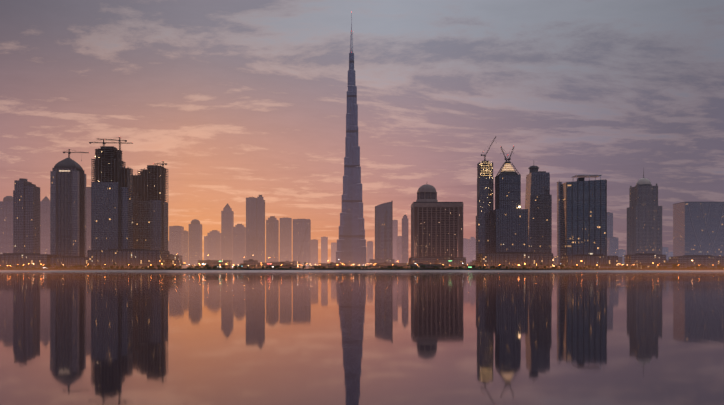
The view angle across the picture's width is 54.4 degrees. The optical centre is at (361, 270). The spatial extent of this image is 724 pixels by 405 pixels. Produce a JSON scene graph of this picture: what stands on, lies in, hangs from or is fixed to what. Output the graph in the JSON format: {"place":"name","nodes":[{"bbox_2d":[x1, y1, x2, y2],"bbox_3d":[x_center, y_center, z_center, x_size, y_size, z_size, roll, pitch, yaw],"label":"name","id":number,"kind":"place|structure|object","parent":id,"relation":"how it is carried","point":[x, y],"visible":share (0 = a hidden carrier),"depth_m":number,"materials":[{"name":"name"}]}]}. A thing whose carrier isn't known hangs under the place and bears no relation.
{"place":"outdoors","nodes":[
{"label":"outdoors","id":0,"kind":"place"},
{"bbox_2d":[0,196,12,253],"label":"tower","id":1,"kind":"structure","parent":0,"point":[6,224],"depth_m":2267.70,"materials":[{"name":"concrete"}]},
{"bbox_2d":[40,196,49,253],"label":"tower","id":2,"kind":"structure","parent":0,"point":[45,225],"depth_m":2666.21,"materials":[{"name":"concrete"}]},
{"bbox_2d":[86,187,90,255],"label":"tower","id":3,"kind":"structure","parent":0,"point":[88,218],"depth_m":2374.14,"materials":[{"name":"concrete"}]},
{"bbox_2d":[169,226,183,268],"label":"tower","id":4,"kind":"structure","parent":0,"point":[176,239],"depth_m":3167.55,"materials":[{"name":"concrete"}]},
{"bbox_2d":[184,230,187,268],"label":"tower","id":5,"kind":"structure","parent":0,"point":[186,248],"depth_m":3328.68,"materials":[{"name":"concrete"}]},
{"bbox_2d":[189,219,201,265],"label":"tower","id":6,"kind":"structure","parent":0,"point":[195,240],"depth_m":3120.19,"materials":[{"name":"concrete"}]},
{"bbox_2d":[204,236,206,259],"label":"tower","id":7,"kind":"structure","parent":0,"point":[205,247],"depth_m":4119.70,"materials":[{"name":"concrete"}]},
{"bbox_2d":[207,230,220,259],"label":"tower","id":8,"kind":"structure","parent":0,"point":[213,244],"depth_m":3763.00,"materials":[{"name":"concrete"}]},
{"bbox_2d":[221,203,233,268],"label":"tower","id":9,"kind":"structure","parent":0,"point":[227,219],"depth_m":3569.47,"materials":[{"name":"concrete"}]},
{"bbox_2d":[233,224,245,267],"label":"tower","id":10,"kind":"structure","parent":0,"point":[239,243],"depth_m":3419.92,"materials":[{"name":"concrete"}]},
{"bbox_2d":[266,216,278,262],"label":"tower","id":11,"kind":"structure","parent":0,"point":[272,237],"depth_m":3173.60,"materials":[{"name":"concrete"}]},
{"bbox_2d":[280,218,291,261],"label":"tower","id":12,"kind":"structure","parent":0,"point":[285,239],"depth_m":3670.86,"materials":[{"name":"concrete"}]},
{"bbox_2d":[293,219,310,268],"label":"tower","id":13,"kind":"structure","parent":0,"point":[300,226],"depth_m":3164.67,"materials":[{"name":"concrete"}]},
{"bbox_2d":[311,239,317,265],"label":"tower","id":14,"kind":"structure","parent":0,"point":[314,251],"depth_m":3731.43,"materials":[{"name":"concrete"}]},
{"bbox_2d":[321,237,327,262],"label":"tower","id":15,"kind":"structure","parent":0,"point":[324,249],"depth_m":4579.87,"materials":[{"name":"concrete"}]},
{"bbox_2d":[331,242,336,262],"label":"tower","id":16,"kind":"structure","parent":0,"point":[333,250],"depth_m":4879.03,"materials":[{"name":"concrete"}]},
{"bbox_2d":[0,272,723,404],"bbox_3d":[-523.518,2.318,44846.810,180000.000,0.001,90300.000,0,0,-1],"label":"water","id":17,"kind":"structure","parent":0,"point":[361,338],"depth_m":24.12,"materials":[{"name":"liquid"}]},
{"bbox_2d":[0,270,723,271],"bbox_3d":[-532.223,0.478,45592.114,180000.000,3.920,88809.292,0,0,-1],"label":"shoreline","id":18,"kind":"structure","parent":0,"point":[361,270],"depth_m":1251.32,"materials":[{"name":"black"}]},
{"bbox_2d":[0,265,20,268],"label":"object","id":19,"kind":"structure","parent":18,"relation":"on","point":[12,266],"depth_m":1407.49,"materials":[{"name":"concrete"}]},
{"bbox_2d":[13,178,39,252],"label":"tower","id":20,"kind":"structure","parent":18,"relation":"on","point":[26,216],"depth_m":1622.73,"materials":[{"name":"concrete"}]},
{"bbox_2d":[0,253,57,268],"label":"podium","id":21,"kind":"object","parent":18,"relation":"on","point":[24,259],"visible":0.69,"depth_m":1462.38,"materials":[{"name":"concrete"}]},
{"bbox_2d":[35,265,71,268],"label":"trees","id":22,"kind":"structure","parent":18,"relation":"on","point":[52,267],"depth_m":1408.98,"materials":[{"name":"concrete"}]},
{"bbox_2d":[50,158,85,256],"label":"tower","id":23,"kind":"structure","parent":18,"relation":"on","point":[67,206],"depth_m":1520.85,"materials":[{"name":"concrete"}]},
{"bbox_2d":[63,149,88,160],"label":"crane","id":24,"kind":"object","parent":23,"relation":"on","point":[69,152],"visible":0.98,"depth_m":1542.68,"materials":[{"name":"metal"}]},
{"bbox_2d":[50,252,86,266],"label":"podium","id":25,"kind":"object","parent":18,"relation":"on","point":[69,261],"visible":0.56,"depth_m":1444.96,"materials":[{"name":"concrete"}]},
{"bbox_2d":[0,262,166,268],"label":"tree row","id":26,"kind":"object","parent":18,"relation":"on","point":[65,267],"visible":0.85,"depth_m":1301.27,"materials":[{"name":"green plant"}]},
{"bbox_2d":[76,264,115,268],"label":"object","id":27,"kind":"structure","parent":18,"relation":"on","point":[86,266],"depth_m":1343.29,"materials":[{"name":"concrete"}]},
{"bbox_2d":[91,146,132,249],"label":"tower","id":28,"kind":"structure","parent":18,"relation":"on","point":[105,210],"depth_m":1470.31,"materials":[{"name":"concrete"}]},
{"bbox_2d":[89,140,132,151],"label":"crane","id":29,"kind":"object","parent":28,"relation":"on","point":[103,142],"visible":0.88,"depth_m":1492.38,"materials":[{"name":"metal"}]},
{"bbox_2d":[97,137,126,248],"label":"crane","id":30,"kind":"object","parent":18,"relation":"on","point":[119,140],"visible":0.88,"depth_m":1468.46,"materials":[{"name":"metal"}]},
{"bbox_2d":[87,249,169,268],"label":"podium","id":31,"kind":"object","parent":18,"relation":"on","point":[133,257],"visible":0.67,"depth_m":1440.92,"materials":[{"name":"concrete"}]},
{"bbox_2d":[131,165,167,250],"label":"tower","id":32,"kind":"structure","parent":18,"relation":"on","point":[147,208],"depth_m":1563.96,"materials":[{"name":"concrete"}]},
{"bbox_2d":[139,264,176,268],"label":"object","id":33,"kind":"structure","parent":18,"relation":"on","point":[167,265],"depth_m":1405.26,"materials":[{"name":"concrete"}]},
{"bbox_2d":[153,161,166,249],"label":"crane","id":34,"kind":"object","parent":18,"relation":"on","point":[163,163],"visible":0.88,"depth_m":1574.90,"materials":[{"name":"metal"}]},
{"bbox_2d":[167,259,181,268],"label":"building","id":35,"kind":"structure","parent":18,"relation":"on","point":[177,263],"depth_m":1487.49,"materials":[{"name":"concrete"}]},
{"bbox_2d":[170,254,181,259],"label":"building","id":36,"kind":"structure","parent":18,"relation":"on","point":[175,257],"depth_m":1749.05,"materials":[{"name":"concrete"}]},
{"bbox_2d":[189,265,230,268],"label":"trees","id":37,"kind":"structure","parent":18,"relation":"on","point":[226,267],"depth_m":1409.81,"materials":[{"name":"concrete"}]},
{"bbox_2d":[197,262,224,265],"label":"building","id":38,"kind":"structure","parent":18,"relation":"on","point":[211,264],"depth_m":1597.45,"materials":[{"name":"concrete"}]},
{"bbox_2d":[198,260,231,267],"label":"building","id":39,"kind":"structure","parent":18,"relation":"on","point":[228,262],"depth_m":1762.91,"materials":[{"name":"concrete"}]},
{"bbox_2d":[236,263,253,268],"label":"trees","id":40,"kind":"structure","parent":18,"relation":"on","point":[246,265],"depth_m":1401.81,"materials":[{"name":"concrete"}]},
{"bbox_2d":[243,259,257,268],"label":"building","id":41,"kind":"structure","parent":18,"relation":"on","point":[251,262],"depth_m":1591.71,"materials":[{"name":"concrete"}]},
{"bbox_2d":[246,197,256,259],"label":"tower","id":42,"kind":"structure","parent":18,"relation":"on","point":[251,227],"depth_m":2976.09,"materials":[{"name":"concrete"}]},
{"bbox_2d":[257,195,264,262],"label":"tower","id":43,"kind":"structure","parent":18,"relation":"on","point":[260,229],"depth_m":2980.40,"materials":[{"name":"concrete"}]},
{"bbox_2d":[168,262,354,268],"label":"tree row","id":44,"kind":"object","parent":18,"relation":"on","point":[235,266],"visible":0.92,"depth_m":1307.88,"materials":[{"name":"green plant"}]},
{"bbox_2d":[257,262,294,268],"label":"building","id":45,"kind":"structure","parent":18,"relation":"on","point":[262,264],"depth_m":1519.09,"materials":[{"name":"concrete"}]},
{"bbox_2d":[263,264,296,268],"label":"trees","id":46,"kind":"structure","parent":18,"relation":"on","point":[283,266],"depth_m":1375.27,"materials":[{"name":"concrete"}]},
{"bbox_2d":[270,261,300,267],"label":"building","id":47,"kind":"structure","parent":18,"relation":"on","point":[297,263],"depth_m":2004.54,"materials":[{"name":"concrete"}]},
{"bbox_2d":[316,265,350,268],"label":"trees","id":48,"kind":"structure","parent":18,"relation":"on","point":[333,266],"depth_m":1373.82,"materials":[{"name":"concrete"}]},
{"bbox_2d":[319,262,349,265],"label":"building","id":49,"kind":"structure","parent":18,"relation":"on","point":[333,263],"depth_m":1635.17,"materials":[{"name":"concrete"}]},
{"bbox_2d":[336,12,368,268],"bbox_3d":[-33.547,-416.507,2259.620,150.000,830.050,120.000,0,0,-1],"label":"skyscraper","id":50,"kind":"structure","parent":18,"relation":"on","point":[351,246],"depth_m":2241.74,"materials":[{"name":"glass"}]},
{"bbox_2d":[7,254,698,268],"bbox_3d":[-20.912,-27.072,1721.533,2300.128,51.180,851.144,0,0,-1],"label":"street lamps","id":51,"kind":"object","parent":18,"relation":"on","point":[342,264],"visible":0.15,"depth_m":1373.49,"materials":[{"name":"metal"}]},
{"bbox_2d":[0,269,723,269],"bbox_3d":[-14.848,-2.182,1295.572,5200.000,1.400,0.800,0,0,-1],"label":"promenade wall","id":52,"kind":"structure","parent":18,"relation":"on","point":[361,269],"depth_m":1295.44,"materials":[{"name":"concrete"}]},
{"bbox_2d":[1,267,722,268],"bbox_3d":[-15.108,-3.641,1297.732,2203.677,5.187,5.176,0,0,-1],"label":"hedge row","id":53,"kind":"object","parent":18,"relation":"on","point":[358,268],"visible":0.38,"depth_m":1297.54,"materials":[{"name":"green plant"}]},
{"bbox_2d":[369,258,394,267],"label":"building","id":54,"kind":"structure","parent":18,"relation":"on","point":[378,260],"depth_m":1965.42,"materials":[{"name":"concrete"}]},
{"bbox_2d":[372,265,399,268],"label":"trees","id":55,"kind":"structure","parent":18,"relation":"on","point":[380,266],"depth_m":1378.17,"materials":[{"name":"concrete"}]},
{"bbox_2d":[373,262,408,268],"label":"building","id":56,"kind":"structure","parent":18,"relation":"on","point":[390,264],"depth_m":1597.69,"materials":[{"name":"concrete"}]},
{"bbox_2d":[408,263,440,268],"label":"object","id":57,"kind":"structure","parent":18,"relation":"on","point":[418,265],"depth_m":1343.97,"materials":[{"name":"concrete"}]},
{"bbox_2d":[411,184,462,256],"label":"domed building","id":58,"kind":"structure","parent":18,"relation":"on","point":[436,228],"depth_m":1696.95,"materials":[{"name":"brown concrete"}]},
{"bbox_2d":[409,256,465,265],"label":"podium","id":59,"kind":"object","parent":18,"relation":"on","point":[427,260],"visible":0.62,"depth_m":1534.93,"materials":[{"name":"concrete"}]},
{"bbox_2d":[436,258,457,268],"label":"building","id":60,"kind":"structure","parent":18,"relation":"on","point":[451,262],"depth_m":1495.55,"materials":[{"name":"concrete"}]},
{"bbox_2d":[354,263,541,268],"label":"tree row","id":61,"kind":"object","parent":18,"relation":"on","point":[436,266],"visible":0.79,"depth_m":1310.31,"materials":[{"name":"green plant"}]},
{"bbox_2d":[456,265,480,268],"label":"trees","id":62,"kind":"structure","parent":18,"relation":"on","point":[466,266],"depth_m":1361.61,"materials":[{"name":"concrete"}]},
{"bbox_2d":[476,161,493,253],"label":"tower","id":63,"kind":"structure","parent":18,"relation":"on","point":[485,192],"depth_m":1587.68,"materials":[{"name":"concrete"}]},
{"bbox_2d":[481,136,495,160],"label":"crane","id":64,"kind":"object","parent":63,"relation":"on","point":[488,150],"visible":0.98,"depth_m":1602.42,"materials":[{"name":"metal"}]},
{"bbox_2d":[491,162,527,252],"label":"tower","id":65,"kind":"structure","parent":18,"relation":"on","point":[509,224],"depth_m":1523.59,"materials":[{"name":"glass"}]},
{"bbox_2d":[476,252,552,268],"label":"podium","id":66,"kind":"object","parent":18,"relation":"on","point":[495,259],"visible":0.67,"depth_m":1445.96,"materials":[{"name":"concrete"}]},
{"bbox_2d":[497,265,542,268],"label":"trees","id":67,"kind":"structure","parent":18,"relation":"on","point":[529,267],"depth_m":1353.66,"materials":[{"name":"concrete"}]},
{"bbox_2d":[525,166,551,252],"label":"tower","id":68,"kind":"structure","parent":18,"relation":"on","point":[538,201],"depth_m":1630.92,"materials":[{"name":"concrete"}]},
{"bbox_2d":[553,256,556,265],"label":"building","id":69,"kind":"structure","parent":18,"relation":"on","point":[555,260],"depth_m":1864.89,"materials":[{"name":"concrete"}]},
{"bbox_2d":[543,264,583,268],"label":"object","id":70,"kind":"structure","parent":18,"relation":"on","point":[558,267],"depth_m":1411.52,"materials":[{"name":"concrete"}]},
{"bbox_2d":[561,254,617,265],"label":"podium","id":71,"kind":"object","parent":18,"relation":"on","point":[594,259],"visible":0.71,"depth_m":1452.47,"materials":[{"name":"concrete"}]},
{"bbox_2d":[584,264,623,268],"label":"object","id":72,"kind":"structure","parent":18,"relation":"on","point":[605,266],"depth_m":1428.83,"materials":[{"name":"concrete"}]},
{"bbox_2d":[618,257,621,264],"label":"building","id":73,"kind":"structure","parent":18,"relation":"on","point":[620,260],"depth_m":1932.32,"materials":[{"name":"concrete"}]},
{"bbox_2d":[543,263,723,268],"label":"tree row","id":74,"kind":"object","parent":18,"relation":"on","point":[673,266],"visible":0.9,"depth_m":1315.22,"materials":[{"name":"green plant"}]},
{"bbox_2d":[624,252,665,268],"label":"podium","id":75,"kind":"object","parent":18,"relation":"on","point":[631,260],"visible":0.71,"depth_m":1490.53,"materials":[{"name":"concrete"}]},
{"bbox_2d":[634,263,684,268],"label":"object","id":76,"kind":"structure","parent":18,"relation":"on","point":[669,265],"depth_m":1360.35,"materials":[{"name":"concrete"}]},
{"bbox_2d":[669,255,723,267],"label":"podium","id":77,"kind":"object","parent":18,"relation":"on","point":[706,260],"visible":0.56,"depth_m":1505.46,"materials":[{"name":"concrete"}]},
{"bbox_2d":[687,265,723,268],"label":"trees","id":78,"kind":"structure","parent":18,"relation":"on","point":[709,267],"depth_m":1345.19,"materials":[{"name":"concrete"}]},
{"bbox_2d":[0,0,723,266],"label":"sky","id":79,"kind":"structure","parent":0,"point":[240,100],"materials":[{"name":"purple"}]},
{"bbox_2d":[367,241,372,265],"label":"tower","id":80,"kind":"structure","parent":0,"point":[369,249],"depth_m":3687.57,"materials":[{"name":"concrete"}]},
{"bbox_2d":[375,200,392,258],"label":"tower","id":81,"kind":"structure","parent":0,"point":[383,230],"depth_m":2127.70,"materials":[{"name":"grey glass"}]},
{"bbox_2d":[393,220,397,262],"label":"tower","id":82,"kind":"structure","parent":0,"point":[395,228],"depth_m":4089.65,"materials":[{"name":"concrete"}]},
{"bbox_2d":[397,236,401,262],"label":"tower","id":83,"kind":"structure","parent":0,"point":[399,248],"depth_m":3391.50,"materials":[{"name":"concrete"}]},
{"bbox_2d":[402,215,407,262],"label":"tower","id":84,"kind":"structure","parent":0,"point":[404,239],"depth_m":2692.26,"materials":[{"name":"concrete"}]},
{"bbox_2d":[463,238,467,264],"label":"tower","id":85,"kind":"structure","parent":0,"point":[465,247],"depth_m":3792.01,"materials":[{"name":"concrete"}]},
{"bbox_2d":[468,237,475,262],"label":"tower","id":86,"kind":"structure","parent":0,"point":[471,248],"depth_m":3791.18,"materials":[{"name":"concrete"}]},
{"bbox_2d":[557,182,561,263],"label":"tower","id":87,"kind":"structure","parent":0,"point":[558,221],"depth_m":1699.28,"materials":[{"name":"concrete"}]},
{"bbox_2d":[560,175,606,263],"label":"tower","id":88,"kind":"structure","parent":0,"point":[583,216],"depth_m":1482.36,"materials":[{"name":"teal glass"}]},
{"bbox_2d":[607,211,612,237],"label":"tower","id":89,"kind":"structure","parent":0,"point":[609,223],"depth_m":2696.43,"materials":[{"name":"concrete"}]},
{"bbox_2d":[607,235,617,255],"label":"tower","id":90,"kind":"structure","parent":0,"point":[612,246],"depth_m":2647.23,"materials":[{"name":"concrete"}]},
{"bbox_2d":[618,249,625,263],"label":"building","id":91,"kind":"structure","parent":0,"point":[622,253],"depth_m":3150.47,"materials":[{"name":"concrete"}]},
{"bbox_2d":[627,168,661,254],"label":"tower","id":92,"kind":"structure","parent":0,"point":[644,222],"depth_m":1829.88,"materials":[{"name":"stone"}]},
{"bbox_2d":[662,247,667,260],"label":"building","id":93,"kind":"structure","parent":0,"point":[664,250],"depth_m":3151.62,"materials":[{"name":"concrete"}]},
{"bbox_2d":[673,202,723,255],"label":"building","id":94,"kind":"structure","parent":0,"point":[698,228],"depth_m":2123.50,"materials":[{"name":"glass"}]}
]}

